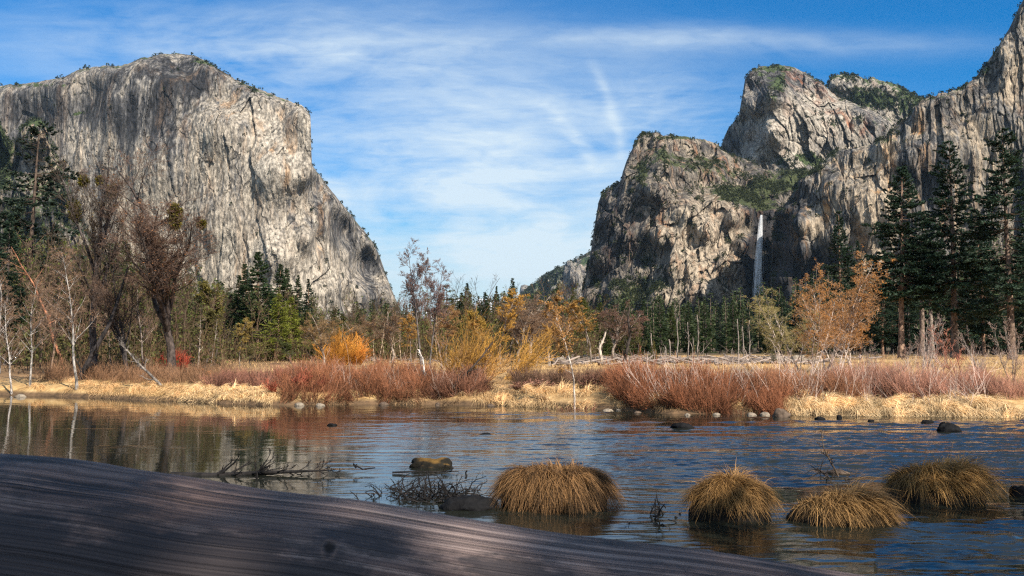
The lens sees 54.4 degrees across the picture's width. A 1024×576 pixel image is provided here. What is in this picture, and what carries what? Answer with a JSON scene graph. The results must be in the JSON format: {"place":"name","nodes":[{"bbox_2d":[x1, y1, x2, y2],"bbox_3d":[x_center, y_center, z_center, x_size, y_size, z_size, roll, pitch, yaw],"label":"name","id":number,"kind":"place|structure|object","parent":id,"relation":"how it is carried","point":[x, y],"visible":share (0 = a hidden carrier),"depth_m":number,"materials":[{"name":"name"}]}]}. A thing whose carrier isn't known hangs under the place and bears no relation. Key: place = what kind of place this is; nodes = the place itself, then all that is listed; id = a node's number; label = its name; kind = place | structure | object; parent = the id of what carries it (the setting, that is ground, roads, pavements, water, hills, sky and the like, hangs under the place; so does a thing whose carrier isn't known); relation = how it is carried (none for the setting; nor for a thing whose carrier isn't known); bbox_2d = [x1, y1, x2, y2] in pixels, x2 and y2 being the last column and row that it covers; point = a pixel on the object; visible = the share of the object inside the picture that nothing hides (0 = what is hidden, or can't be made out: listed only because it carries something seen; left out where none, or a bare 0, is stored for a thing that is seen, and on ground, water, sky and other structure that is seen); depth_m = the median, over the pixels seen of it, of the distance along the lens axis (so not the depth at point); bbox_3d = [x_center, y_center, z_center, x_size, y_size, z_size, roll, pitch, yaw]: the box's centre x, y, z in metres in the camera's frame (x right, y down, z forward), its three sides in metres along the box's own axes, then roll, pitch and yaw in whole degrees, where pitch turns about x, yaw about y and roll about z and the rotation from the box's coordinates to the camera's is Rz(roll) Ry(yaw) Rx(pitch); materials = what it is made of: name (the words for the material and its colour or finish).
{"place":"outdoors","nodes":[
{"label":"outdoors","id":0,"kind":"place"},
{"bbox_2d":[0,118,93,267],"bbox_3d":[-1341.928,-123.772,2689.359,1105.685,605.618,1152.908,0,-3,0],"label":"wooded pinnacle","id":1,"kind":"object","parent":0,"point":[44,142],"visible":0.13,"depth_m":2231.93,"materials":[{"name":"stone"}]},
{"bbox_2d":[0,116,101,267],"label":"hillside scrub","id":2,"kind":"object","parent":1,"relation":"on","point":[8,144],"visible":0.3,"depth_m":2237.90,"materials":[{"name":"green plant"}]},
{"bbox_2d":[0,53,401,328],"bbox_3d":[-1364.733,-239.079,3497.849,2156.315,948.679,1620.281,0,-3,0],"label":"granite cliff","id":3,"kind":"structure","parent":0,"point":[188,112],"depth_m":2854.99,"materials":[{"name":"grey stone"}]},
{"bbox_2d":[0,51,401,312],"bbox_3d":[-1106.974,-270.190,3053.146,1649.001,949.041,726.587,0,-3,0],"label":"hillside scrub","id":4,"kind":"object","parent":3,"relation":"on","point":[241,83],"visible":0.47,"depth_m":2967.52,"materials":[{"name":"green plant"}]},
{"bbox_2d":[0,453,864,575],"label":"fallen log","id":5,"kind":"object","parent":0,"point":[66,517],"visible":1,"depth_m":1.18,"materials":[{"name":"grey wood"}]},
{"bbox_2d":[0,0,1022,316],"label":"sky","id":6,"kind":"structure","parent":0,"point":[489,135],"materials":[{"name":"blue"}]},
{"bbox_2d":[0,395,1023,575],"bbox_3d":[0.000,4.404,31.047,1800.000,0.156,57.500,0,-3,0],"label":"river water","id":7,"kind":"structure","parent":0,"point":[644,457],"depth_m":23.80,"materials":[{"name":"blue liquid"}]},
{"bbox_2d":[170,448,342,476],"bbox_3d":[-5.079,3.598,19.943,3.557,0.846,0.822,0,-3,0],"label":"driftwood","id":8,"kind":"object","parent":7,"relation":"on","point":[260,471],"visible":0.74,"depth_m":19.99,"materials":[{"name":"brown wood"}]},
{"bbox_2d":[350,469,492,507],"bbox_3d":[-1.033,3.528,16.968,2.327,0.871,2.738,-2,-4,31],"label":"twig pile","id":9,"kind":"object","parent":7,"relation":"in","point":[443,490],"visible":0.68,"depth_m":16.93,"materials":[{"name":"brown plant"}]},
{"bbox_2d":[409,457,452,468],"bbox_3d":[-1.732,3.800,21.337,0.956,0.337,0.725,0,-3,0],"label":"rock","id":10,"kind":"object","parent":7,"relation":"in","point":[437,463],"visible":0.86,"depth_m":21.20,"materials":[{"name":"stone"}]},
{"bbox_2d":[439,495,496,510],"bbox_3d":[-0.718,3.488,15.968,0.937,0.348,0.668,0,-3,8],"label":"rock","id":11,"kind":"object","parent":7,"relation":"in","point":[471,502],"visible":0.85,"depth_m":15.79,"materials":[{"name":"stone"}]},
{"bbox_2d":[481,454,628,515],"bbox_3d":[0.738,3.274,16.301,2.801,1.146,2.644,0,-3,0],"label":"grass tussock","id":12,"kind":"object","parent":7,"relation":"in","point":[541,487],"depth_m":15.80,"materials":[{"name":"brown plant"}]},
{"bbox_2d":[669,459,787,523],"bbox_3d":[3.315,3.192,15.207,1.758,1.182,1.777,-2,-4,35],"label":"grass tussock","id":13,"kind":"object","parent":7,"relation":"in","point":[726,497],"depth_m":14.86,"materials":[{"name":"brown plant"}]},
{"bbox_2d":[783,473,914,528],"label":"grass tussock","id":14,"kind":"object","parent":7,"relation":"in","point":[862,506],"depth_m":14.55,"materials":[{"name":"brown plant"}]},
{"bbox_2d":[872,441,1018,508],"bbox_3d":[7.410,3.216,16.963,2.495,1.338,2.266,0,-3,0],"label":"grass tussock","id":15,"kind":"object","parent":7,"relation":"in","point":[953,482],"depth_m":16.46,"materials":[{"name":"brown plant"}]},
{"bbox_2d":[0,346,1023,417],"bbox_3d":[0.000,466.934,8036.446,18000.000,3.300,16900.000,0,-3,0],"label":"ground","id":16,"kind":"structure","parent":0,"point":[19,381],"depth_m":49.83,"materials":[{"name":"beige plant"}]},
{"bbox_2d":[0,298,25,393],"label":"alder","id":17,"kind":"object","parent":16,"relation":"on","point":[7,344],"visible":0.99,"depth_m":52.45,"materials":[{"name":"brown plant"}]},
{"bbox_2d":[0,213,29,364],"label":"conifer","id":18,"kind":"object","parent":16,"relation":"on","point":[12,244],"visible":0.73,"depth_m":80.18,"materials":[{"name":"green plant"}]},
{"bbox_2d":[9,277,54,386],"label":"alder","id":19,"kind":"object","parent":16,"relation":"on","point":[34,296],"visible":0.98,"depth_m":53.35,"materials":[{"name":"brown plant"}]},
{"bbox_2d":[0,120,86,364],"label":"conifer","id":20,"kind":"object","parent":16,"relation":"on","point":[17,211],"visible":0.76,"depth_m":92.57,"materials":[{"name":"green plant"}]},
{"bbox_2d":[33,266,80,372],"bbox_3d":[-27.422,1.928,60.353,2.503,6.775,2.466,0,-3,3],"label":"alder","id":21,"kind":"object","parent":16,"relation":"on","point":[54,331],"visible":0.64,"depth_m":60.37,"materials":[{"name":"brown plant"}]},
{"bbox_2d":[40,246,102,389],"bbox_3d":[-22.863,1.545,51.270,2.742,7.421,2.700,-2,-4,28],"label":"alder","id":22,"kind":"object","parent":16,"relation":"on","point":[69,319],"visible":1,"depth_m":51.20,"materials":[{"name":"brown plant"}]},
{"bbox_2d":[46,147,133,370],"bbox_3d":[-24.101,-1.409,56.581,4.988,13.041,4.109,1,-3,-15],"label":"cottonwood","id":23,"kind":"object","parent":16,"relation":"on","point":[75,213],"visible":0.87,"depth_m":56.91,"materials":[{"name":"brown plant"}]},
{"bbox_2d":[75,268,128,380],"bbox_3d":[-22.747,2.394,54.997,2.600,7.192,2.069,3,-4,-39],"label":"leaning tree","id":24,"kind":"object","parent":16,"relation":"on","point":[97,345],"visible":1,"depth_m":54.85,"materials":[{"name":"brown plant"}]},
{"bbox_2d":[21,376,187,401],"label":"bank grass","id":25,"kind":"structure","parent":16,"relation":"on","point":[131,389],"depth_m":49.64,"materials":[{"name":"beige plant"}]},
{"bbox_2d":[80,238,145,373],"bbox_3d":[-22.626,1.091,56.384,3.466,8.008,2.701,2,-4,-27],"label":"cottonwood","id":26,"kind":"object","parent":16,"relation":"on","point":[102,296],"visible":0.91,"depth_m":56.19,"materials":[{"name":"brown plant"}]},
{"bbox_2d":[21,354,240,384],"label":"willow thicket","id":27,"kind":"object","parent":16,"relation":"on","point":[103,372],"visible":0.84,"depth_m":54.34,"materials":[{"name":"brown plant"}]},
{"bbox_2d":[123,276,156,365],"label":"alder","id":28,"kind":"object","parent":16,"relation":"on","point":[138,318],"visible":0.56,"depth_m":62.02,"materials":[{"name":"brown plant"}]},
{"bbox_2d":[78,136,219,372],"bbox_3d":[-19.772,-1.602,54.524,7.119,13.193,9.135,3,-4,-40],"label":"cottonwood","id":29,"kind":"object","parent":16,"relation":"on","point":[158,264],"visible":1,"depth_m":54.15,"materials":[{"name":"brown plant"}]},
{"bbox_2d":[191,308,228,364],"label":"leafy tree","id":30,"kind":"object","parent":16,"relation":"on","point":[211,317],"visible":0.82,"depth_m":77.10,"materials":[{"name":"green plant"}]},
{"bbox_2d":[193,280,237,362],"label":"leafy tree","id":31,"kind":"object","parent":16,"relation":"on","point":[206,288],"visible":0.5,"depth_m":82.42,"materials":[{"name":"green plant"}]},
{"bbox_2d":[176,381,281,405],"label":"bank grass","id":32,"kind":"structure","parent":16,"relation":"on","point":[226,389],"depth_m":45.65,"materials":[{"name":"beige plant"}]},
{"bbox_2d":[220,275,255,357],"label":"conifer","id":33,"kind":"object","parent":16,"relation":"on","point":[236,300],"visible":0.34,"depth_m":117.98,"materials":[{"name":"green plant"}]},
{"bbox_2d":[228,252,282,359],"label":"conifer","id":34,"kind":"object","parent":16,"relation":"on","point":[264,294],"visible":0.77,"depth_m":114.59,"materials":[{"name":"green plant"}]},
{"bbox_2d":[198,356,315,387],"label":"willow thicket","id":35,"kind":"object","parent":16,"relation":"on","point":[239,377],"visible":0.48,"depth_m":48.16,"materials":[{"name":"brown plant"}]},
{"bbox_2d":[253,293,301,360],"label":"conifer","id":36,"kind":"object","parent":16,"relation":"on","point":[280,322],"visible":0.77,"depth_m":104.69,"materials":[{"name":"green plant"}]},
{"bbox_2d":[271,297,316,360],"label":"conifer","id":37,"kind":"object","parent":16,"relation":"on","point":[294,319],"visible":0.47,"depth_m":107.81,"materials":[{"name":"green plant"}]},
{"bbox_2d":[261,365,332,391],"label":"willow bush","id":38,"kind":"object","parent":16,"relation":"on","point":[271,388],"visible":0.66,"depth_m":44.76,"materials":[{"name":"brown plant"}]},
{"bbox_2d":[0,313,602,372],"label":"undergrowth","id":39,"kind":"object","parent":16,"relation":"on","point":[115,350],"visible":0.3,"depth_m":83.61,"materials":[{"name":"brown plant"}]},
{"bbox_2d":[0,216,612,365],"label":"leafless wood","id":40,"kind":"object","parent":16,"relation":"on","point":[87,303],"visible":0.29,"depth_m":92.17,"materials":[{"name":"brown plant"}]},
{"bbox_2d":[299,312,341,363],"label":"bare tree","id":41,"kind":"object","parent":16,"relation":"on","point":[320,336],"visible":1,"depth_m":73.57,"materials":[{"name":"brown plant"}]},
{"bbox_2d":[311,328,367,364],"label":"willow bush","id":42,"kind":"object","parent":16,"relation":"on","point":[338,350],"visible":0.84,"depth_m":79.89,"materials":[{"name":"orange plant"}]},
{"bbox_2d":[251,348,444,404],"bbox_3d":[-7.213,4.105,47.127,8.849,2.798,7.921,0,-3,0],"label":"willow thicket","id":43,"kind":"object","parent":16,"relation":"on","point":[376,381],"visible":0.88,"depth_m":45.13,"materials":[{"name":"brown plant"}]},
{"bbox_2d":[355,307,402,362],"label":"bare tree","id":44,"kind":"object","parent":16,"relation":"on","point":[389,330],"visible":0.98,"depth_m":89.83,"materials":[{"name":"brown plant"}]},
{"bbox_2d":[284,339,489,398],"bbox_3d":[-5.759,3.736,46.511,9.507,2.798,6.211,0,-3,0],"label":"willow thicket","id":45,"kind":"object","parent":16,"relation":"on","point":[393,370],"visible":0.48,"depth_m":45.35,"materials":[{"name":"brown plant"}]},
{"bbox_2d":[396,238,435,363],"bbox_3d":[-5.230,1.100,51.931,1.866,7.487,3.207,2,-4,-25],"label":"cottonwood","id":46,"kind":"object","parent":16,"relation":"on","point":[414,301],"visible":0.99,"depth_m":51.70,"materials":[{"name":"brown plant"}]},
{"bbox_2d":[419,259,452,365],"bbox_3d":[-4.111,1.588,56.072,1.831,6.677,3.146,1,-4,-22],"label":"cottonwood","id":47,"kind":"object","parent":16,"relation":"on","point":[436,296],"visible":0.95,"depth_m":56.09,"materials":[{"name":"brown plant"}]},
{"bbox_2d":[419,361,503,399],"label":"willow thicket","id":48,"kind":"object","parent":16,"relation":"on","point":[444,389],"visible":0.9,"depth_m":44.34,"materials":[{"name":"brown plant"}]},
{"bbox_2d":[438,334,536,380],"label":"willow bush","id":49,"kind":"object","parent":16,"relation":"on","point":[466,357],"visible":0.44,"depth_m":48.04,"materials":[{"name":"brown plant"}]},
{"bbox_2d":[424,303,566,379],"bbox_3d":[-0.527,2.621,49.196,7.028,4.073,9.204,0,-3,0],"label":"willow bush","id":50,"kind":"object","parent":16,"relation":"on","point":[533,361],"visible":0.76,"depth_m":49.83,"materials":[{"name":"yellow plant"}]},
{"bbox_2d":[0,232,1023,353],"bbox_3d":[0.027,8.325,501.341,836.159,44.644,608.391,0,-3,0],"label":"forest","id":51,"kind":"object","parent":16,"relation":"on","point":[651,328],"depth_m":229.13,"materials":[{"name":"green plant"}]},
{"bbox_2d":[495,288,529,368],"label":"bare tree","id":52,"kind":"object","parent":16,"relation":"on","point":[512,315],"visible":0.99,"depth_m":69.28,"materials":[{"name":"orange plant"}]},
{"bbox_2d":[495,296,552,364],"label":"bare tree","id":53,"kind":"object","parent":16,"relation":"on","point":[523,327],"visible":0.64,"depth_m":79.87,"materials":[{"name":"brown plant"}]},
{"bbox_2d":[495,288,568,362],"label":"bare tree","id":54,"kind":"object","parent":16,"relation":"on","point":[536,310],"visible":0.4,"depth_m":90.02,"materials":[{"name":"orange plant"}]},
{"bbox_2d":[471,376,625,408],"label":"bank grass","id":55,"kind":"structure","parent":16,"relation":"on","point":[540,394],"depth_m":43.19,"materials":[{"name":"beige plant"}]},
{"bbox_2d":[505,360,611,387],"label":"willow thicket","id":56,"kind":"object","parent":16,"relation":"on","point":[556,377],"visible":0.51,"depth_m":45.75,"materials":[{"name":"brown plant"}]},
{"bbox_2d":[537,290,580,408],"bbox_3d":[1.896,2.684,41.213,1.615,5.207,1.472,2,-4,-25],"label":"birch","id":57,"kind":"object","parent":16,"relation":"on","point":[556,318],"visible":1,"depth_m":41.24,"materials":[{"name":"brown plant"}]},
{"bbox_2d":[563,297,599,363],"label":"bare tree","id":58,"kind":"object","parent":16,"relation":"on","point":[572,306],"visible":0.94,"depth_m":89.29,"materials":[{"name":"orange plant"}]},
{"bbox_2d":[595,299,649,356],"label":"bare tree","id":59,"kind":"object","parent":16,"relation":"on","point":[618,331],"visible":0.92,"depth_m":99.81,"materials":[{"name":"brown plant"}]},
{"bbox_2d":[365,352,881,365],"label":"driftwood litter","id":60,"kind":"object","parent":16,"relation":"on","point":[760,359],"visible":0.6,"depth_m":92.32,"materials":[{"name":"grey plant"}]},
{"bbox_2d":[648,296,672,355],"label":"conifer","id":61,"kind":"object","parent":16,"relation":"on","point":[661,331],"visible":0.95,"depth_m":179.74,"materials":[{"name":"green plant"}]},
{"bbox_2d":[680,302,697,354],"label":"conifer","id":62,"kind":"object","parent":16,"relation":"on","point":[690,327],"visible":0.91,"depth_m":184.66,"materials":[{"name":"green plant"}]},
{"bbox_2d":[587,346,795,414],"bbox_3d":[6.824,3.726,40.507,9.689,3.002,6.682,-2,-4,26],"label":"willow thicket","id":63,"kind":"object","parent":16,"relation":"on","point":[632,394],"visible":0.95,"depth_m":38.92,"materials":[{"name":"brown plant"}]},
{"bbox_2d":[694,296,717,354],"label":"conifer","id":64,"kind":"object","parent":16,"relation":"on","point":[706,329],"visible":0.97,"depth_m":179.72,"materials":[{"name":"green plant"}]},
{"bbox_2d":[723,299,743,354],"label":"conifer","id":65,"kind":"object","parent":16,"relation":"on","point":[733,318],"visible":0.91,"depth_m":179.75,"materials":[{"name":"green plant"}]},
{"bbox_2d":[741,286,825,370],"bbox_3d":[16.221,2.511,59.382,5.097,5.411,2.820,-1,-3,10],"label":"birch","id":66,"kind":"object","parent":16,"relation":"on","point":[767,330],"visible":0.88,"depth_m":59.21,"materials":[{"name":"brown plant"}]},
{"bbox_2d":[751,288,819,369],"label":"birch","id":67,"kind":"object","parent":16,"relation":"on","point":[775,316],"visible":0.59,"depth_m":66.18,"materials":[{"name":"brown plant"}]},
{"bbox_2d":[609,340,999,407],"bbox_3d":[11.338,3.352,39.889,15.472,2.819,5.995,-1,-3,10],"label":"willow thicket","id":68,"kind":"object","parent":16,"relation":"on","point":[863,377],"visible":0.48,"depth_m":39.12,"materials":[{"name":"brown plant"}]},
{"bbox_2d":[744,354,871,400],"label":"willow thicket","id":69,"kind":"object","parent":16,"relation":"on","point":[832,382],"visible":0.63,"depth_m":38.75,"materials":[{"name":"brown plant"}]},
{"bbox_2d":[789,259,853,373],"bbox_3d":[17.682,1.702,57.292,2.984,6.767,5.394,-2,-4,37],"label":"birch","id":70,"kind":"object","parent":16,"relation":"on","point":[821,336],"visible":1,"depth_m":56.83,"materials":[{"name":"brown plant"}]},
{"bbox_2d":[794,262,880,372],"bbox_3d":[20.038,1.827,60.720,5.796,6.955,3.206,0,-3,1],"label":"birch","id":71,"kind":"object","parent":16,"relation":"on","point":[855,318],"visible":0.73,"depth_m":60.66,"materials":[{"name":"brown plant"}]},
{"bbox_2d":[820,210,862,355],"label":"conifer","id":72,"kind":"object","parent":16,"relation":"on","point":[846,258],"visible":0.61,"depth_m":149.92,"materials":[{"name":"green plant"}]},
{"bbox_2d":[817,280,866,367],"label":"birch","id":73,"kind":"object","parent":16,"relation":"on","point":[835,307],"visible":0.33,"depth_m":64.62,"materials":[{"name":"brown plant"}]},
{"bbox_2d":[794,244,894,371],"bbox_3d":[20.382,1.376,61.980,3.835,7.972,6.932,2,-4,-26],"label":"birch","id":74,"kind":"object","parent":16,"relation":"on","point":[870,298],"visible":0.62,"depth_m":60.98,"materials":[{"name":"brown plant"}]},
{"bbox_2d":[846,240,879,355],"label":"conifer","id":75,"kind":"object","parent":16,"relation":"on","point":[866,332],"visible":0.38,"depth_m":159.67,"materials":[{"name":"green plant"}]},
{"bbox_2d":[868,271,898,354],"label":"conifer","id":76,"kind":"object","parent":16,"relation":"on","point":[877,329],"visible":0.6,"depth_m":174.19,"materials":[{"name":"green plant"}]},
{"bbox_2d":[849,165,954,358],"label":"conifer","id":77,"kind":"object","parent":16,"relation":"on","point":[890,287],"visible":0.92,"depth_m":129.42,"materials":[{"name":"green plant"}]},
{"bbox_2d":[784,387,1023,417],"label":"bank grass","id":78,"kind":"structure","parent":16,"relation":"on","point":[855,403],"depth_m":37.17,"materials":[{"name":"beige plant"}]},
{"bbox_2d":[893,260,919,354],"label":"conifer","id":79,"kind":"object","parent":16,"relation":"on","point":[912,317],"visible":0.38,"depth_m":184.31,"materials":[{"name":"green plant"}]},
{"bbox_2d":[809,344,1023,399],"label":"willow thicket","id":80,"kind":"object","parent":16,"relation":"on","point":[993,387],"visible":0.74,"depth_m":38.81,"materials":[{"name":"brown plant"}]},
{"bbox_2d":[897,211,950,355],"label":"conifer","id":81,"kind":"object","parent":16,"relation":"on","point":[921,315],"visible":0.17,"depth_m":149.67,"materials":[{"name":"green plant"}]},
{"bbox_2d":[913,312,945,370],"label":"sapling","id":82,"kind":"object","parent":16,"relation":"on","point":[924,352],"visible":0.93,"depth_m":42.18,"materials":[{"name":"brown plant"}]},
{"bbox_2d":[908,233,950,357],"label":"conifer","id":83,"kind":"object","parent":16,"relation":"on","point":[930,301],"visible":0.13,"depth_m":139.83,"materials":[{"name":"green plant"}]},
{"bbox_2d":[918,230,961,355],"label":"conifer","id":84,"kind":"object","parent":16,"relation":"on","point":[945,326],"visible":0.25,"depth_m":174.50,"materials":[{"name":"green plant"}]},
{"bbox_2d":[899,140,998,358],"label":"conifer","id":85,"kind":"object","parent":16,"relation":"on","point":[953,239],"visible":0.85,"depth_m":128.06,"materials":[{"name":"green plant"}]},
{"bbox_2d":[956,239,981,355],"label":"conifer","id":86,"kind":"object","parent":16,"relation":"on","point":[970,338],"visible":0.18,"depth_m":179.53,"materials":[{"name":"green plant"}]},
{"bbox_2d":[956,207,1006,355],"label":"conifer","id":87,"kind":"object","parent":16,"relation":"on","point":[982,327],"visible":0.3,"depth_m":149.57,"materials":[{"name":"green plant"}]},
{"bbox_2d":[954,127,1023,359],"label":"conifer","id":88,"kind":"object","parent":16,"relation":"on","point":[982,229],"visible":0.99,"depth_m":122.23,"materials":[{"name":"green plant"}]},
{"bbox_2d":[975,240,1007,354],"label":"conifer","id":89,"kind":"object","parent":16,"relation":"on","point":[999,329],"visible":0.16,"depth_m":184.17,"materials":[{"name":"green plant"}]},
{"bbox_2d":[988,316,1023,384],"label":"sapling","id":90,"kind":"object","parent":16,"relation":"on","point":[1012,353],"visible":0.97,"depth_m":42.47,"materials":[{"name":"brown plant"}]},
{"bbox_2d":[521,252,589,300],"bbox_3d":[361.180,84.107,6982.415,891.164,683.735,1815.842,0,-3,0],"label":"ridge","id":91,"kind":"structure","parent":0,"point":[560,276],"depth_m":6463.05,"materials":[{"name":"stone"}]},
{"bbox_2d":[521,249,590,308],"bbox_3d":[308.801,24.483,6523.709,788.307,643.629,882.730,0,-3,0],"label":"hillside scrub","id":92,"kind":"object","parent":91,"relation":"on","point":[530,288],"visible":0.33,"depth_m":6479.62,"materials":[{"name":"green plant"}]},
{"bbox_2d":[563,256,589,305],"bbox_3d":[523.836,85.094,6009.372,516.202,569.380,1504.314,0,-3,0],"label":"spire","id":93,"kind":"structure","parent":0,"point":[578,270],"depth_m":5378.12,"materials":[{"name":"stone"}]},
{"bbox_2d":[583,132,809,331],"bbox_3d":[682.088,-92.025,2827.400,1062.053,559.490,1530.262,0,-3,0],"label":"stepped cliff","id":94,"kind":"structure","parent":0,"point":[694,262],"depth_m":2206.62,"materials":[{"name":"beige stone"}]},
{"bbox_2d":[580,130,810,320],"bbox_3d":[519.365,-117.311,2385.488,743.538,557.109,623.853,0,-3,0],"label":"hillside scrub","id":95,"kind":"object","parent":94,"relation":"on","point":[743,191],"visible":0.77,"depth_m":2313.08,"materials":[{"name":"green plant"}]},
{"bbox_2d":[752,215,763,299],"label":"waterfall","id":96,"kind":"structure","parent":94,"relation":"on","point":[758,270],"depth_m":2131.41,"materials":[{"name":"white liquid"}]},
{"bbox_2d":[721,65,895,170],"bbox_3d":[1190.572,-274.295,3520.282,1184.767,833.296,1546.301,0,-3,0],"label":"granite dome","id":97,"kind":"structure","parent":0,"point":[759,114],"depth_m":2973.83,"materials":[{"name":"grey stone"}]},
{"bbox_2d":[721,63,895,169],"bbox_3d":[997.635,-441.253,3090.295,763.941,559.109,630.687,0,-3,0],"label":"hillside scrub","id":98,"kind":"object","parent":97,"relation":"on","point":[808,154],"visible":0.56,"depth_m":2963.26,"materials":[{"name":"green plant"}]},
{"bbox_2d":[828,74,922,121],"bbox_3d":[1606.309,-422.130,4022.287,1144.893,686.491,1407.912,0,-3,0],"label":"wooded ridge","id":99,"kind":"structure","parent":0,"point":[838,86],"depth_m":3586.34,"materials":[{"name":"stone"}]},
{"bbox_2d":[827,71,924,114],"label":"hillside scrub","id":100,"kind":"object","parent":99,"relation":"on","point":[903,88],"visible":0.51,"depth_m":3599.53,"materials":[{"name":"green plant"}]},
{"bbox_2d":[770,0,1023,346],"bbox_3d":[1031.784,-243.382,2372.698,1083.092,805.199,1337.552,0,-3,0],"label":"leaning cliff","id":101,"kind":"structure","parent":0,"point":[998,85],"depth_m":1819.66,"materials":[{"name":"stone"}]},
{"bbox_2d":[768,2,1023,299],"bbox_3d":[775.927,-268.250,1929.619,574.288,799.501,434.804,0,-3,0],"label":"hillside scrub","id":102,"kind":"object","parent":101,"relation":"on","point":[816,168],"visible":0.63,"depth_m":1886.60,"materials":[{"name":"green plant"}]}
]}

